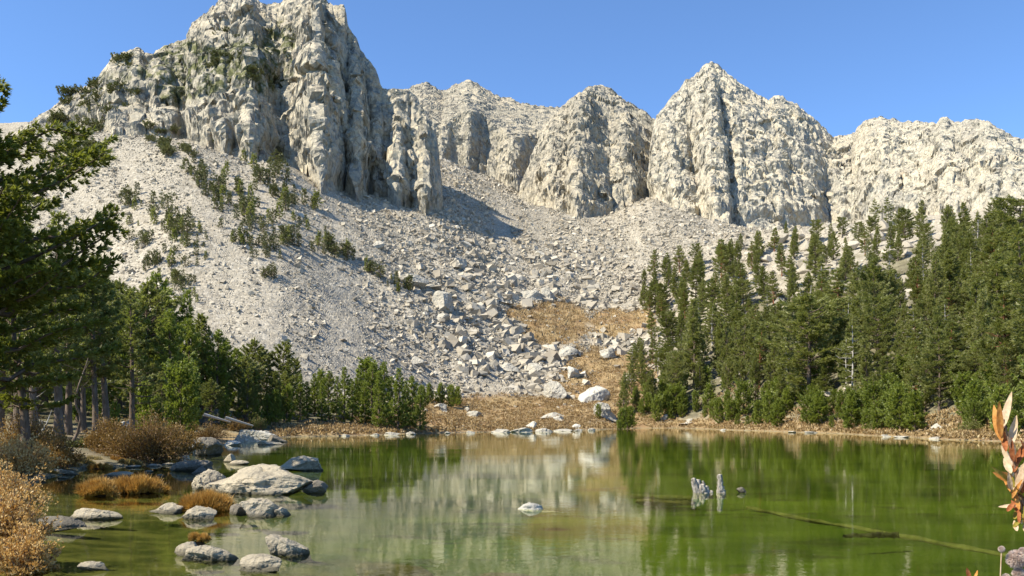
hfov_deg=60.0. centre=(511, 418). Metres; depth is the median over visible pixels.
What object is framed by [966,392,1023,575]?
willow plant
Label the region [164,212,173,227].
dwarf pine
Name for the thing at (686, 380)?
young pine
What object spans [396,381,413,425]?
lodgepole pine
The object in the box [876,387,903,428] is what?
young pine
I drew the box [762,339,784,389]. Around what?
mountain pine
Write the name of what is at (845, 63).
sky
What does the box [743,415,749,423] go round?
young pine
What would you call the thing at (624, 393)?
mountain pine
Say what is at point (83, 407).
lodgepole pine
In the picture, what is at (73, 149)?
mountain shrub
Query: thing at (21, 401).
foxtail pine
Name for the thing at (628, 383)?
mountain pine
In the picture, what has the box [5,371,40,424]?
lodgepole pine
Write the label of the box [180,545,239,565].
boulder
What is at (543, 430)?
shore rock
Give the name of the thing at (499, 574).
sunken rock
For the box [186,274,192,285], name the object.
dwarf pine
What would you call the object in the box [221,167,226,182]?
dwarf pine
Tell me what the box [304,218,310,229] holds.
dwarf pine
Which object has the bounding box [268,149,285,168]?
dwarf pine
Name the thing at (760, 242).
mountain pine
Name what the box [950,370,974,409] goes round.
young pine
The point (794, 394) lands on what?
young pine
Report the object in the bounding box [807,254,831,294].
mountain pine
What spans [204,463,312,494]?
boulder
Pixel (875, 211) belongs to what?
mountain pine
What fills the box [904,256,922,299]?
mountain pine
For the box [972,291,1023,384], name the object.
mountain pine
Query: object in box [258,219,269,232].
dwarf pine
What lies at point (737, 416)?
young pine
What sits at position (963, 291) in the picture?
mountain pine
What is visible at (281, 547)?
boulder
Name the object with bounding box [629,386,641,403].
young pine
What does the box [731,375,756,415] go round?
young pine
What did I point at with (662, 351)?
mountain pine
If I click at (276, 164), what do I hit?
dwarf pine
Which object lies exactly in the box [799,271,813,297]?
mountain pine
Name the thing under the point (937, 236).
outcrop
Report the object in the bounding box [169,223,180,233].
dwarf pine
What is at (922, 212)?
mountain pine
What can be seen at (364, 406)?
lodgepole pine
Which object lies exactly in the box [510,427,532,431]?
shore rock
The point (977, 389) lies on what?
young pine
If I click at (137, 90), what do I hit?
mountain shrub
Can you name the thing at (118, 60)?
mountain shrub
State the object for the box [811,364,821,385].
young pine
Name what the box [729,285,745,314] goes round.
mountain pine
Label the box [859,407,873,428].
young pine
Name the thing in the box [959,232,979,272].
mountain pine
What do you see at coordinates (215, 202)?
dwarf pine
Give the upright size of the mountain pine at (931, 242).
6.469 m
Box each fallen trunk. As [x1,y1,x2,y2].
[203,413,230,422]
[225,416,252,426]
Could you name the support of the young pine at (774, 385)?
on the ground at (582, 546)
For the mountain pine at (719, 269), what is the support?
on the ground at (582, 546)
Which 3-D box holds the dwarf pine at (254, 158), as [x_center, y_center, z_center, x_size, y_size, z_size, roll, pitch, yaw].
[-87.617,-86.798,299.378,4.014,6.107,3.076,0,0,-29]
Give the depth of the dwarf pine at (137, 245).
221.93 m
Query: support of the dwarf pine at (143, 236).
on the ground at (582, 546)
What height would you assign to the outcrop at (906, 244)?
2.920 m
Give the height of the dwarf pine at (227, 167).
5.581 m
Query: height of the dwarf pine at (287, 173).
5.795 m
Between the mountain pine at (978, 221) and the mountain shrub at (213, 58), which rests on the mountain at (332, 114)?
the mountain shrub at (213, 58)
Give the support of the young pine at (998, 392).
on the ground at (582, 546)
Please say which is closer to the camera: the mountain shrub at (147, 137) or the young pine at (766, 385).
the young pine at (766, 385)
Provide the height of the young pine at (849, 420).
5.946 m
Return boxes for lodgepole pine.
[0,216,9,431]
[0,232,16,345]
[1,219,67,432]
[1,244,66,433]
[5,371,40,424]
[12,211,102,435]
[23,372,53,418]
[37,246,114,435]
[39,254,53,404]
[45,292,78,414]
[62,315,101,422]
[65,269,123,434]
[65,293,113,432]
[73,255,129,430]
[75,356,109,417]
[76,257,127,408]
[85,279,139,413]
[98,388,116,404]
[105,285,167,434]
[106,299,150,411]
[109,277,155,407]
[117,277,183,407]
[121,359,154,424]
[140,271,184,398]
[149,308,187,415]
[152,371,171,426]
[158,287,198,397]
[172,318,207,410]
[183,313,224,411]
[197,329,233,411]
[198,378,225,425]
[200,355,237,409]
[219,339,235,408]
[229,348,250,417]
[230,353,266,420]
[232,337,275,402]
[232,367,259,428]
[237,370,261,418]
[257,351,275,409]
[258,339,297,404]
[266,370,286,419]
[276,369,297,420]
[285,357,304,409]
[290,373,308,421]
[301,381,314,418]
[307,373,320,415]
[316,383,331,421]
[320,370,337,419]
[327,376,342,415]
[335,366,359,421]
[345,379,359,421]
[351,373,363,416]
[355,382,371,423]
[360,362,381,421]
[368,361,392,425]
[371,371,394,426]
[385,368,411,430]
[387,376,397,420]
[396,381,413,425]
[403,376,419,422]
[408,385,428,429]
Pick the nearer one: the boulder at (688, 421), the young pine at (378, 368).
the young pine at (378, 368)
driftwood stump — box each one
[691,478,713,492]
[716,474,725,492]
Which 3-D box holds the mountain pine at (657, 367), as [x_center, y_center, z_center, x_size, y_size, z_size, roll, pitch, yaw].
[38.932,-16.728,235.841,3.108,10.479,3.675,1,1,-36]
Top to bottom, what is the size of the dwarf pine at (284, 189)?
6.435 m
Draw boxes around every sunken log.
[809,521,1007,556]
[842,531,899,538]
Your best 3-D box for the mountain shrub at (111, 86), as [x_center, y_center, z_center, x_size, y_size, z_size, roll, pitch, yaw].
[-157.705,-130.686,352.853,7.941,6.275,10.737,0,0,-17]
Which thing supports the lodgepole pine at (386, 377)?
on the ground at (582, 546)
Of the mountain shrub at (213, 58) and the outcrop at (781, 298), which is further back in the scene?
the mountain shrub at (213, 58)
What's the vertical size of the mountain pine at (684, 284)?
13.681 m
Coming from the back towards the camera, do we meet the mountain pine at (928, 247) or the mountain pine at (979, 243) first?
the mountain pine at (928, 247)
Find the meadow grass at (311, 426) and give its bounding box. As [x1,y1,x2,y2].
[268,295,1023,440]
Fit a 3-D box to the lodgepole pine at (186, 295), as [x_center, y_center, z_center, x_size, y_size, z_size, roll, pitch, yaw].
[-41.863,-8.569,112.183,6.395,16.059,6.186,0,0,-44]
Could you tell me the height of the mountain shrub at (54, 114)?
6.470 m
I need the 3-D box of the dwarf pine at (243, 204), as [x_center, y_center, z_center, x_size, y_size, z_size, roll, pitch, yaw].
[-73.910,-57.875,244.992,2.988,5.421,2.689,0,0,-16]
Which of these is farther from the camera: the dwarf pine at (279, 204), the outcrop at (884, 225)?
the outcrop at (884, 225)
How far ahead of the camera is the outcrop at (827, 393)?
138.41 m
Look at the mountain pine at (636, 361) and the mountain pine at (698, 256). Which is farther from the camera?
the mountain pine at (698, 256)
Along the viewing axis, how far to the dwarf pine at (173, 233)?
218.20 m
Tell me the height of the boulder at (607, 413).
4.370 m
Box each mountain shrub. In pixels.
[46,115,66,124]
[48,107,66,121]
[55,85,77,97]
[56,138,83,147]
[57,141,82,154]
[58,95,75,104]
[59,113,70,122]
[60,84,78,94]
[73,83,86,92]
[75,96,98,109]
[75,114,104,130]
[82,87,91,93]
[83,136,97,147]
[84,77,99,87]
[88,117,104,131]
[91,76,102,88]
[91,89,104,101]
[97,102,117,113]
[106,86,126,93]
[107,82,122,92]
[110,52,130,61]
[110,57,128,62]
[112,77,126,86]
[123,85,140,95]
[142,118,159,129]
[145,135,156,140]
[152,138,170,149]
[155,133,171,142]
[156,141,175,151]
[160,144,179,156]
[170,123,180,133]
[178,142,191,150]
[184,146,198,156]
[207,48,220,54]
[209,54,219,63]
[218,26,229,31]
[218,50,229,56]
[245,71,259,81]
[248,64,260,73]
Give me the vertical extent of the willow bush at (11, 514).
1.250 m
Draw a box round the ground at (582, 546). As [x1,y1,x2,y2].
[0,122,1023,575]
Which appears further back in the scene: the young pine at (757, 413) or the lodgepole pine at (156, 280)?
the young pine at (757, 413)
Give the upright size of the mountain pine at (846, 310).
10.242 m
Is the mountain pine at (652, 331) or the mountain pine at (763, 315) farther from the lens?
the mountain pine at (652, 331)
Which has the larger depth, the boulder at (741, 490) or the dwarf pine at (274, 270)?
the dwarf pine at (274, 270)
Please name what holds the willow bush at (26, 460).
on the ground at (582, 546)
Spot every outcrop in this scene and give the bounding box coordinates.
[760,255,771,261]
[770,233,788,243]
[774,297,784,303]
[796,257,808,267]
[798,234,804,239]
[798,263,810,273]
[800,241,809,250]
[823,389,833,396]
[841,240,859,249]
[858,263,867,270]
[870,230,886,241]
[874,220,888,231]
[880,248,893,261]
[900,241,913,248]
[901,275,908,285]
[902,249,912,255]
[932,241,941,249]
[934,233,942,240]
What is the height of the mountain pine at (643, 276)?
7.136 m
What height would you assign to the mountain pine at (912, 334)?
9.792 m
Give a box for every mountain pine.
[616,373,629,408]
[619,372,629,399]
[625,343,639,371]
[626,360,637,392]
[632,342,638,365]
[632,390,639,409]
[634,351,645,382]
[635,338,641,352]
[638,286,648,306]
[638,338,648,360]
[639,364,651,387]
[640,268,646,285]
[640,375,647,389]
[641,279,667,308]
[641,379,648,399]
[642,289,655,312]
[645,369,659,405]
[646,312,658,334]
[647,249,659,274]
[648,338,657,362]
[649,328,656,344]
[651,267,657,291]
[653,283,672,306]
[653,336,679,372]
[653,337,662,374]
[655,297,669,319]
[655,310,678,344]
[656,291,665,315]
[658,252,672,280]
[659,351,692,384]
[660,350,688,395]
[662,355,675,376]
[663,264,672,288]
[668,311,682,341]
[669,266,680,296]
[672,245,687,271]
[672,310,688,349]
[673,273,689,309]
[674,277,689,312]
[674,331,692,362]
[677,298,714,386]
[678,259,689,280]
[678,287,689,320]
[680,330,706,360]
[688,242,702,261]
[688,260,704,297]
[692,358,705,394]
[694,250,705,265]
[694,257,705,282]
[694,297,707,335]
[697,278,724,310]
[697,279,708,311]
[702,297,724,331]
[702,303,717,345]
[703,326,710,356]
[708,373,716,400]
[709,271,720,298]
[709,316,730,376]
[711,239,733,277]
[711,297,743,338]
[714,321,736,382]
[715,260,723,284]
[716,274,733,309]
[718,271,733,300]
[720,357,735,389]
[723,241,736,276]
[724,303,751,351]
[724,320,746,368]
[727,260,740,280]
[727,319,753,368]
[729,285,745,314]
[732,262,748,295]
[733,279,757,312]
[733,357,748,383]
[734,241,741,268]
[738,233,743,246]
[741,325,771,388]
[742,303,763,341]
[742,314,766,332]
[742,319,763,360]
[743,298,752,316]
[747,241,759,268]
[747,356,762,402]
[749,251,760,270]
[751,265,765,295]
[751,292,851,406]
[752,231,765,255]
[755,242,760,260]
[756,265,769,298]
[759,284,776,326]
[759,305,772,338]
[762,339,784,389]
[763,302,783,352]
[764,307,783,334]
[765,332,781,367]
[766,227,779,251]
[766,271,782,303]
[772,335,792,395]
[772,374,796,412]
[774,243,786,275]
[778,333,797,385]
[779,307,793,345]
[783,255,800,284]
[784,221,788,232]
[785,265,799,291]
[785,274,795,314]
[788,229,799,259]
[788,339,818,398]
[792,288,806,322]
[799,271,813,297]
[802,232,824,275]
[806,310,824,346]
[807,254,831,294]
[807,291,828,316]
[809,219,825,240]
[811,270,830,308]
[812,309,838,354]
[815,350,838,396]
[817,267,855,325]
[819,332,838,373]
[821,245,832,263]
[827,223,832,235]
[827,286,844,315]
[828,231,840,260]
[832,336,857,385]
[834,317,859,362]
[835,314,871,372]
[836,217,849,236]
[836,253,852,279]
[836,299,853,336]
[837,318,863,391]
[840,242,853,280]
[841,272,871,307]
[845,295,875,349]
[847,246,859,271]
[847,338,878,391]
[850,221,865,245]
[852,255,894,336]
[856,294,905,376]
[857,279,902,351]
[858,228,872,255]
[864,240,870,260]
[865,214,881,235]
[866,250,875,263]
[867,354,905,386]
[869,199,882,224]
[871,226,881,246]
[871,238,880,260]
[875,324,894,364]
[880,238,897,274]
[881,268,902,314]
[882,197,893,224]
[885,221,895,249]
[889,329,904,372]
[891,270,907,304]
[891,308,897,336]
[892,207,916,240]
[892,230,903,261]
[896,279,908,317]
[896,303,909,346]
[896,318,926,388]
[901,339,942,401]
[902,307,925,349]
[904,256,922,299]
[905,297,944,342]
[906,259,917,282]
[907,321,928,346]
[907,327,966,413]
[908,344,940,412]
[910,231,933,272]
[910,269,925,308]
[913,200,929,221]
[913,215,926,235]
[914,222,935,242]
[914,294,926,323]
[914,312,927,336]
[915,268,933,312]
[916,240,930,280]
[922,306,949,375]
[923,252,948,309]
[928,235,935,255]
[928,280,963,324]
[934,232,958,280]
[934,320,969,391]
[935,300,957,326]
[936,247,966,306]
[938,229,956,251]
[939,204,955,230]
[940,217,959,239]
[941,223,973,247]
[944,307,966,340]
[946,206,957,223]
[947,273,981,320]
[949,263,972,313]
[949,315,959,348]
[950,231,964,279]
[950,278,999,357]
[950,342,989,386]
[952,248,973,279]
[956,201,974,233]
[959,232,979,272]
[961,221,972,235]
[961,247,1011,291]
[962,249,980,273]
[962,300,996,353]
[966,288,997,372]
[967,211,984,250]
[971,226,1005,283]
[972,236,993,265]
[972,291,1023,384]
[973,215,982,237]
[975,329,1003,383]
[977,213,995,245]
[977,240,982,264]
[978,252,1010,318]
[980,216,1000,237]
[983,202,996,223]
[985,300,1008,357]
[987,194,1023,253]
[987,225,1023,309]
[989,241,1011,278]
[989,345,1018,400]
[999,244,1022,301]
[999,263,1023,372]
[1002,205,1017,227]
[1010,300,1023,389]
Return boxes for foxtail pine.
[0,77,130,391]
[0,252,83,448]
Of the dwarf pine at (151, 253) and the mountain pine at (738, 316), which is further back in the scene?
the mountain pine at (738, 316)
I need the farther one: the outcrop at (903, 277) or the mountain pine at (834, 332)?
the outcrop at (903, 277)
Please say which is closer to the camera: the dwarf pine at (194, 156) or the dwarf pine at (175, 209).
the dwarf pine at (175, 209)
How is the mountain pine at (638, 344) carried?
on the ground at (582, 546)
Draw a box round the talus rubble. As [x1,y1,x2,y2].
[36,132,908,410]
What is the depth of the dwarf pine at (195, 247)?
212.10 m
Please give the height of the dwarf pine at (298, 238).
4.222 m
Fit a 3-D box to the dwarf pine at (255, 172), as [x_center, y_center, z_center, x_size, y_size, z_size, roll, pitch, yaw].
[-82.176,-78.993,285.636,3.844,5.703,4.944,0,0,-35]
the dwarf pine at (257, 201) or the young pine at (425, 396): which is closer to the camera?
the young pine at (425, 396)
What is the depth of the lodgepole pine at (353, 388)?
120.32 m
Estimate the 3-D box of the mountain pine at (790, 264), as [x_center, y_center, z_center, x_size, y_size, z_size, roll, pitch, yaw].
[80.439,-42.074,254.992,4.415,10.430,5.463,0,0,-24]
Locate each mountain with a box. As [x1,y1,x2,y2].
[10,0,442,216]
[409,80,559,191]
[518,85,654,219]
[647,61,832,229]
[826,116,1023,223]
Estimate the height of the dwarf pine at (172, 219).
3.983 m
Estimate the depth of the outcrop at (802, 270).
269.27 m
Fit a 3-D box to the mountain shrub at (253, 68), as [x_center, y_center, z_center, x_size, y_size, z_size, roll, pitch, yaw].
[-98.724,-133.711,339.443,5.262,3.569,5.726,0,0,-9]
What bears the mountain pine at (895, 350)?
on the ground at (582, 546)
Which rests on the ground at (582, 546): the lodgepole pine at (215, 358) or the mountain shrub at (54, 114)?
the lodgepole pine at (215, 358)
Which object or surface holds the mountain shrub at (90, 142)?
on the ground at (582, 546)
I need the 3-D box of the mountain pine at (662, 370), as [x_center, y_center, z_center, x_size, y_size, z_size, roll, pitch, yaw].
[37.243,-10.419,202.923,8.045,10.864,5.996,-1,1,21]
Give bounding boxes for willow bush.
[0,403,69,450]
[0,431,68,477]
[0,457,58,509]
[0,478,62,551]
[0,520,64,575]
[31,430,89,469]
[68,437,86,447]
[78,411,127,453]
[90,405,196,463]
[163,418,206,455]
[190,420,231,439]
[221,413,252,431]
[247,414,268,430]
[867,420,886,429]
[952,414,989,430]
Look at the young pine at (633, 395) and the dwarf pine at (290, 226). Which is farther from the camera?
the dwarf pine at (290, 226)
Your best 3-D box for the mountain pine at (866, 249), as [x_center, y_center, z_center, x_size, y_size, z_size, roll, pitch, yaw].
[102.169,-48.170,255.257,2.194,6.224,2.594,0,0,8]
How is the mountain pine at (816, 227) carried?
on the ground at (582, 546)
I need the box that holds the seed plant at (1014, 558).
[998,546,1023,575]
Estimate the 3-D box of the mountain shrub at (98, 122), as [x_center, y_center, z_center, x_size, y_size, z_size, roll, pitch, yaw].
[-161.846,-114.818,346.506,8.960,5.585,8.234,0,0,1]
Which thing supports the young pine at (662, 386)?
on the ground at (582, 546)
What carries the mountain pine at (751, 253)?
on the ground at (582, 546)
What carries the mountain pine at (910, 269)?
on the ground at (582, 546)
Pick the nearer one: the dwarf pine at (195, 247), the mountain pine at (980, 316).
the mountain pine at (980, 316)
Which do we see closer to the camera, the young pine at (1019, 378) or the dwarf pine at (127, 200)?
the young pine at (1019, 378)
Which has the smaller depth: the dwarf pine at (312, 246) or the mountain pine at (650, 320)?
the dwarf pine at (312, 246)
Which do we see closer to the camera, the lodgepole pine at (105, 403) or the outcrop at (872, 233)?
the lodgepole pine at (105, 403)
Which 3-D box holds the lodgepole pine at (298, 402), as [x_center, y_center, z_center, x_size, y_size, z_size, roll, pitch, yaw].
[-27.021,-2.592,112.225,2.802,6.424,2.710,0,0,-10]
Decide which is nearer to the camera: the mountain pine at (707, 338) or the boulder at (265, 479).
the boulder at (265, 479)
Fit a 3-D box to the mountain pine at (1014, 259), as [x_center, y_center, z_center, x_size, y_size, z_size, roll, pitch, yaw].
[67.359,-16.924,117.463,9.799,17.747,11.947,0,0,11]
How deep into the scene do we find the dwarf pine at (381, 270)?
250.39 m
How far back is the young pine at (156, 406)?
71.83 m
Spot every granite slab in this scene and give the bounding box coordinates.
[224,440,240,444]
[235,429,274,441]
[258,441,283,444]
[267,435,287,441]
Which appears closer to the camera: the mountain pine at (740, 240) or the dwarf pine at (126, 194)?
the dwarf pine at (126, 194)
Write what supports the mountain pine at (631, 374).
on the ground at (582, 546)
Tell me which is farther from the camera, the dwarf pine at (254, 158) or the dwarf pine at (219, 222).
the dwarf pine at (254, 158)
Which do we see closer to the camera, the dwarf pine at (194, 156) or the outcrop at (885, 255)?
the outcrop at (885, 255)
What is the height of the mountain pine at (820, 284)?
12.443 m
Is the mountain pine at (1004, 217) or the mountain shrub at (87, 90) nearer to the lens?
the mountain pine at (1004, 217)
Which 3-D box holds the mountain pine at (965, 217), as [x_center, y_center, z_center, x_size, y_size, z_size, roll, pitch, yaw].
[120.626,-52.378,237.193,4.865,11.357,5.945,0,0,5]
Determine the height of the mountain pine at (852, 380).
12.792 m
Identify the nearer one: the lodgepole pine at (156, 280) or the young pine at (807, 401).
the lodgepole pine at (156, 280)
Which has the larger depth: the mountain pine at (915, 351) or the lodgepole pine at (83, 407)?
the mountain pine at (915, 351)
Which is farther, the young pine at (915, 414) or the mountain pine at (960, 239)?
the mountain pine at (960, 239)
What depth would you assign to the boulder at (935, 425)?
96.03 m
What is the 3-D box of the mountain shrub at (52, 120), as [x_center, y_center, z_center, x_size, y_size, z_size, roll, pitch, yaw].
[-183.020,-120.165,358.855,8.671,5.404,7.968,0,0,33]
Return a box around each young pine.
[109,400,124,429]
[135,380,153,431]
[145,395,164,429]
[160,352,201,430]
[183,389,205,432]
[218,394,232,428]
[252,398,263,421]
[260,393,275,425]
[271,388,283,422]
[281,382,295,422]
[312,368,327,400]
[354,356,376,405]
[367,362,386,401]
[419,384,429,406]
[426,382,435,402]
[433,382,445,402]
[444,383,456,407]
[455,386,462,405]
[594,403,602,418]
[616,407,627,428]
[617,420,621,429]
[620,406,635,428]
[626,406,637,426]
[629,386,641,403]
[637,398,645,413]
[640,382,645,397]
[644,392,653,411]
[649,393,663,421]
[657,372,665,388]
[657,378,668,402]
[659,390,671,414]
[667,380,686,414]
[667,405,674,418]
[676,392,689,410]
[676,403,687,416]
[679,372,688,390]
[690,390,699,411]
[700,382,716,405]
[701,365,712,388]
[702,405,707,417]
[708,401,714,418]
[711,396,725,422]
[719,376,726,389]
[720,396,738,421]
[723,389,732,410]
[726,360,736,381]
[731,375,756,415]
[734,413,740,424]
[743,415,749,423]
[750,399,764,424]
[758,382,769,399]
[759,388,778,423]
[767,380,785,389]
[768,398,785,426]
[777,386,795,415]
[787,375,800,400]
[795,385,805,403]
[796,393,820,423]
[801,381,820,399]
[807,389,829,424]
[809,388,817,397]
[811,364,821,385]
[825,396,833,413]
[827,415,834,427]
[829,389,839,407]
[830,389,848,419]
[837,347,858,378]
[839,389,860,427]
[844,387,850,405]
[846,388,872,423]
[857,375,890,421]
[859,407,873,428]
[868,399,884,429]
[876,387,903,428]
[880,372,898,402]
[882,377,912,414]
[884,381,909,432]
[893,353,910,390]
[900,388,927,431]
[936,349,961,388]
[943,370,967,400]
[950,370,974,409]
[954,376,986,425]
[960,395,985,425]
[966,340,980,377]
[967,384,988,399]
[973,370,983,398]
[974,357,1004,396]
[980,396,991,425]
[984,381,1018,431]
[1007,408,1021,434]
[1008,350,1023,392]
[1008,388,1023,426]
[1010,353,1023,418]
[1011,403,1023,430]
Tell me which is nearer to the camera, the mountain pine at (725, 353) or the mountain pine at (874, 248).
the mountain pine at (725, 353)
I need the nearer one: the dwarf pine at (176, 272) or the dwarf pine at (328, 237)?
the dwarf pine at (176, 272)
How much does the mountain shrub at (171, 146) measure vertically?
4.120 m
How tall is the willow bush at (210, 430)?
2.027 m
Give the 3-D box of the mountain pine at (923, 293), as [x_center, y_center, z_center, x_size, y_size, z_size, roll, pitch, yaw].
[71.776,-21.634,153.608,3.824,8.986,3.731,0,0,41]
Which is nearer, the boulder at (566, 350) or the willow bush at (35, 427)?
the willow bush at (35, 427)
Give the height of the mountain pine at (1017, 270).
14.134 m
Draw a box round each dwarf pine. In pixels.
[119,184,132,204]
[121,188,139,203]
[122,227,136,239]
[123,195,131,205]
[125,214,130,224]
[131,196,138,210]
[133,181,140,193]
[134,240,138,249]
[135,232,152,244]
[140,228,153,241]
[142,254,150,271]
[145,202,159,214]
[145,249,155,259]
[149,191,157,202]
[150,207,158,224]
[150,248,158,261]
[154,251,161,264]
[157,189,177,209]
[160,220,165,230]
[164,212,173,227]
[164,214,178,223]
[166,248,176,265]
[167,222,176,236]
[168,266,186,282]
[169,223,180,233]
[170,227,178,241]
[170,279,181,289]
[173,206,181,216]
[177,253,191,266]
[178,216,183,230]
[178,219,195,231]
[179,157,190,173]
[179,275,186,288]
[181,230,192,244]
[183,233,189,247]
[185,206,191,221]
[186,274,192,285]
[188,165,198,180]
[190,152,196,161]
[192,240,199,255]
[195,170,205,187]
[200,164,208,176]
[200,180,205,194]
[201,169,207,181]
[203,183,211,195]
[208,184,222,200]
[209,170,228,188]
[211,197,219,209]
[217,218,224,227]
[219,184,226,198]
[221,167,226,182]
[223,191,233,205]
[224,159,230,174]
[229,228,237,240]
[232,203,239,219]
[233,177,243,191]
[235,178,243,195]
[236,228,241,240]
[238,192,256,206]
[239,200,248,216]
[239,235,244,244]
[240,149,247,161]
[242,228,250,241]
[243,200,255,219]
[244,215,255,226]
[246,234,254,245]
[247,183,255,199]
[248,152,257,169]
[249,247,259,257]
[251,163,267,184]
[251,165,263,178]
[252,179,257,189]
[253,196,260,207]
[256,231,268,243]
[257,214,266,226]
[258,164,279,185]
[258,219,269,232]
[259,266,270,277]
[261,240,269,252]
[265,262,278,274]
[266,158,288,177]
[266,208,271,219]
[266,233,278,241]
[267,236,275,249]
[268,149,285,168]
[268,185,278,196]
[268,207,277,222]
[270,267,278,278]
[273,240,280,250]
[274,185,281,196]
[275,200,284,218]
[277,186,289,203]
[277,224,286,239]
[281,168,290,181]
[281,191,290,210]
[282,223,290,240]
[284,236,291,246]
[287,224,293,234]
[289,193,297,204]
[290,233,295,244]
[291,210,295,220]
[295,223,299,235]
[296,233,301,246]
[300,188,308,204]
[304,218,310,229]
[308,241,317,251]
[310,189,322,207]
[311,195,317,208]
[315,229,323,246]
[321,242,328,253]
[325,235,331,248]
[327,233,335,252]
[329,242,342,257]
[339,239,355,256]
[343,250,349,259]
[363,256,369,271]
[365,262,377,272]
[372,261,385,278]
[393,270,400,285]
[403,275,411,289]
[406,274,413,290]
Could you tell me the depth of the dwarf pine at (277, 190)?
274.94 m
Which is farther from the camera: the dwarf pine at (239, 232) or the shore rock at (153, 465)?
the dwarf pine at (239, 232)
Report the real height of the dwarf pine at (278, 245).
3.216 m
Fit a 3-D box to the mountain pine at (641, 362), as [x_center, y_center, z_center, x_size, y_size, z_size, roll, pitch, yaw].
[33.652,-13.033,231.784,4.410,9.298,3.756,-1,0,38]
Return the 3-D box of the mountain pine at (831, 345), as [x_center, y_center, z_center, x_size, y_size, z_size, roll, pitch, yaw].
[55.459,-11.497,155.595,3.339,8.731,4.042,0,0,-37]
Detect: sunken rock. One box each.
[354,562,433,575]
[476,572,531,575]
[729,574,764,575]
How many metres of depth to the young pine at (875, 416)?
108.06 m
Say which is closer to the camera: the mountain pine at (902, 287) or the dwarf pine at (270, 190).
the mountain pine at (902, 287)
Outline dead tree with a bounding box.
[65,349,90,439]
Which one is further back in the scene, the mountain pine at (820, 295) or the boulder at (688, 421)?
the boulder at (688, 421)
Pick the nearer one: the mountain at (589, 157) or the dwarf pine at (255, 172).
the dwarf pine at (255, 172)
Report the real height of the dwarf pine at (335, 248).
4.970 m
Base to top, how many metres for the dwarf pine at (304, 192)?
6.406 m
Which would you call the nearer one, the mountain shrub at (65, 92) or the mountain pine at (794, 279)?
the mountain pine at (794, 279)
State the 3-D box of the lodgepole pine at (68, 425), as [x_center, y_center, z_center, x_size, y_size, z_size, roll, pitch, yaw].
[-29.711,-5.079,59.837,4.921,13.051,5.164,1,-1,28]
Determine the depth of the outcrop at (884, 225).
319.11 m
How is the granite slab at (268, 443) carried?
on the ground at (582, 546)
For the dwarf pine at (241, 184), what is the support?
on the ground at (582, 546)
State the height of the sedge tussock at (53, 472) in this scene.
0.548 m
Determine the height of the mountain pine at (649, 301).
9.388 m
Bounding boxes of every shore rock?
[124,465,140,467]
[146,464,162,466]
[385,432,399,434]
[491,429,509,432]
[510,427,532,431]
[535,428,552,431]
[554,429,572,430]
[893,436,908,437]
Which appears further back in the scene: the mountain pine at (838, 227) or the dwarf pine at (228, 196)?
the mountain pine at (838, 227)
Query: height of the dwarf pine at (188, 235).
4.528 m
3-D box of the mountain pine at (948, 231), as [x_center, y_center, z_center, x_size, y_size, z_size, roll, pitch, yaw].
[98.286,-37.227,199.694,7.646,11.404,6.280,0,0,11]
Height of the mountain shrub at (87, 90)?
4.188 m
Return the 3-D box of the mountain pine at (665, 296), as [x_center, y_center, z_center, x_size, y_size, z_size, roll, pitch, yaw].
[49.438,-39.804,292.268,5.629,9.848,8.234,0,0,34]
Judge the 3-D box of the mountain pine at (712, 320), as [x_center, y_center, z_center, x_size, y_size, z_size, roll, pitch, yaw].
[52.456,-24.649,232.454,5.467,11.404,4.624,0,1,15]
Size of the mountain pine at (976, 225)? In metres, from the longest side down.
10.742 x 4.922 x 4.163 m
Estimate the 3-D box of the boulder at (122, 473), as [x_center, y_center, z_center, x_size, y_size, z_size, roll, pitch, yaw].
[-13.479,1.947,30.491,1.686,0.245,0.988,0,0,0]
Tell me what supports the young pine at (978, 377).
on the ground at (582, 546)
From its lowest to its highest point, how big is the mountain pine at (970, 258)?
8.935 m
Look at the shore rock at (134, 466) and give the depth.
36.03 m
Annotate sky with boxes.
[0,0,1023,138]
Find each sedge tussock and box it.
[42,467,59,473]
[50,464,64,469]
[72,475,120,496]
[81,459,96,464]
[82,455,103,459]
[85,462,113,468]
[109,455,122,460]
[110,471,170,493]
[117,458,143,465]
[174,486,236,511]
[187,531,211,545]
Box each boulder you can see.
[38,515,86,531]
[55,469,78,474]
[68,508,122,519]
[77,561,114,570]
[99,471,132,476]
[149,502,183,513]
[169,459,213,470]
[174,541,197,557]
[175,455,189,460]
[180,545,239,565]
[182,506,216,524]
[191,466,206,473]
[192,469,225,489]
[195,437,222,454]
[199,409,236,426]
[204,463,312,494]
[223,454,235,461]
[226,460,248,464]
[229,504,245,514]
[233,553,281,574]
[239,498,279,519]
[265,534,328,565]
[274,507,290,515]
[281,455,322,470]
[302,480,327,492]
[373,241,384,249]
[399,273,428,288]
[411,356,425,366]
[432,291,453,312]
[434,403,446,411]
[436,313,449,320]
[453,257,466,267]
[466,411,481,416]
[495,292,514,304]
[499,362,519,371]
[518,502,542,509]
[520,290,542,300]
[526,363,543,373]
[526,421,536,427]
[534,251,544,257]
[540,287,554,299]
[541,412,563,417]
[543,381,566,399]
[553,416,563,420]
[559,346,578,356]
[567,366,579,377]
[578,386,609,403]
[593,402,616,421]
[599,348,616,358]
[660,414,668,419]
[678,418,692,423]
[737,487,745,492]
[930,423,940,430]
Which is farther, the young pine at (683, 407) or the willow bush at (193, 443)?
the young pine at (683, 407)
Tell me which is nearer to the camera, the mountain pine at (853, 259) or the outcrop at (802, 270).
the mountain pine at (853, 259)
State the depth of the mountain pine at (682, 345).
217.71 m
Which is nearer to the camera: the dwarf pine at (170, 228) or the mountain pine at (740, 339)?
the mountain pine at (740, 339)
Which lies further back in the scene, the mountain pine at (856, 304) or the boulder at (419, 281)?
the boulder at (419, 281)
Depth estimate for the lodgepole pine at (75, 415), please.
79.79 m

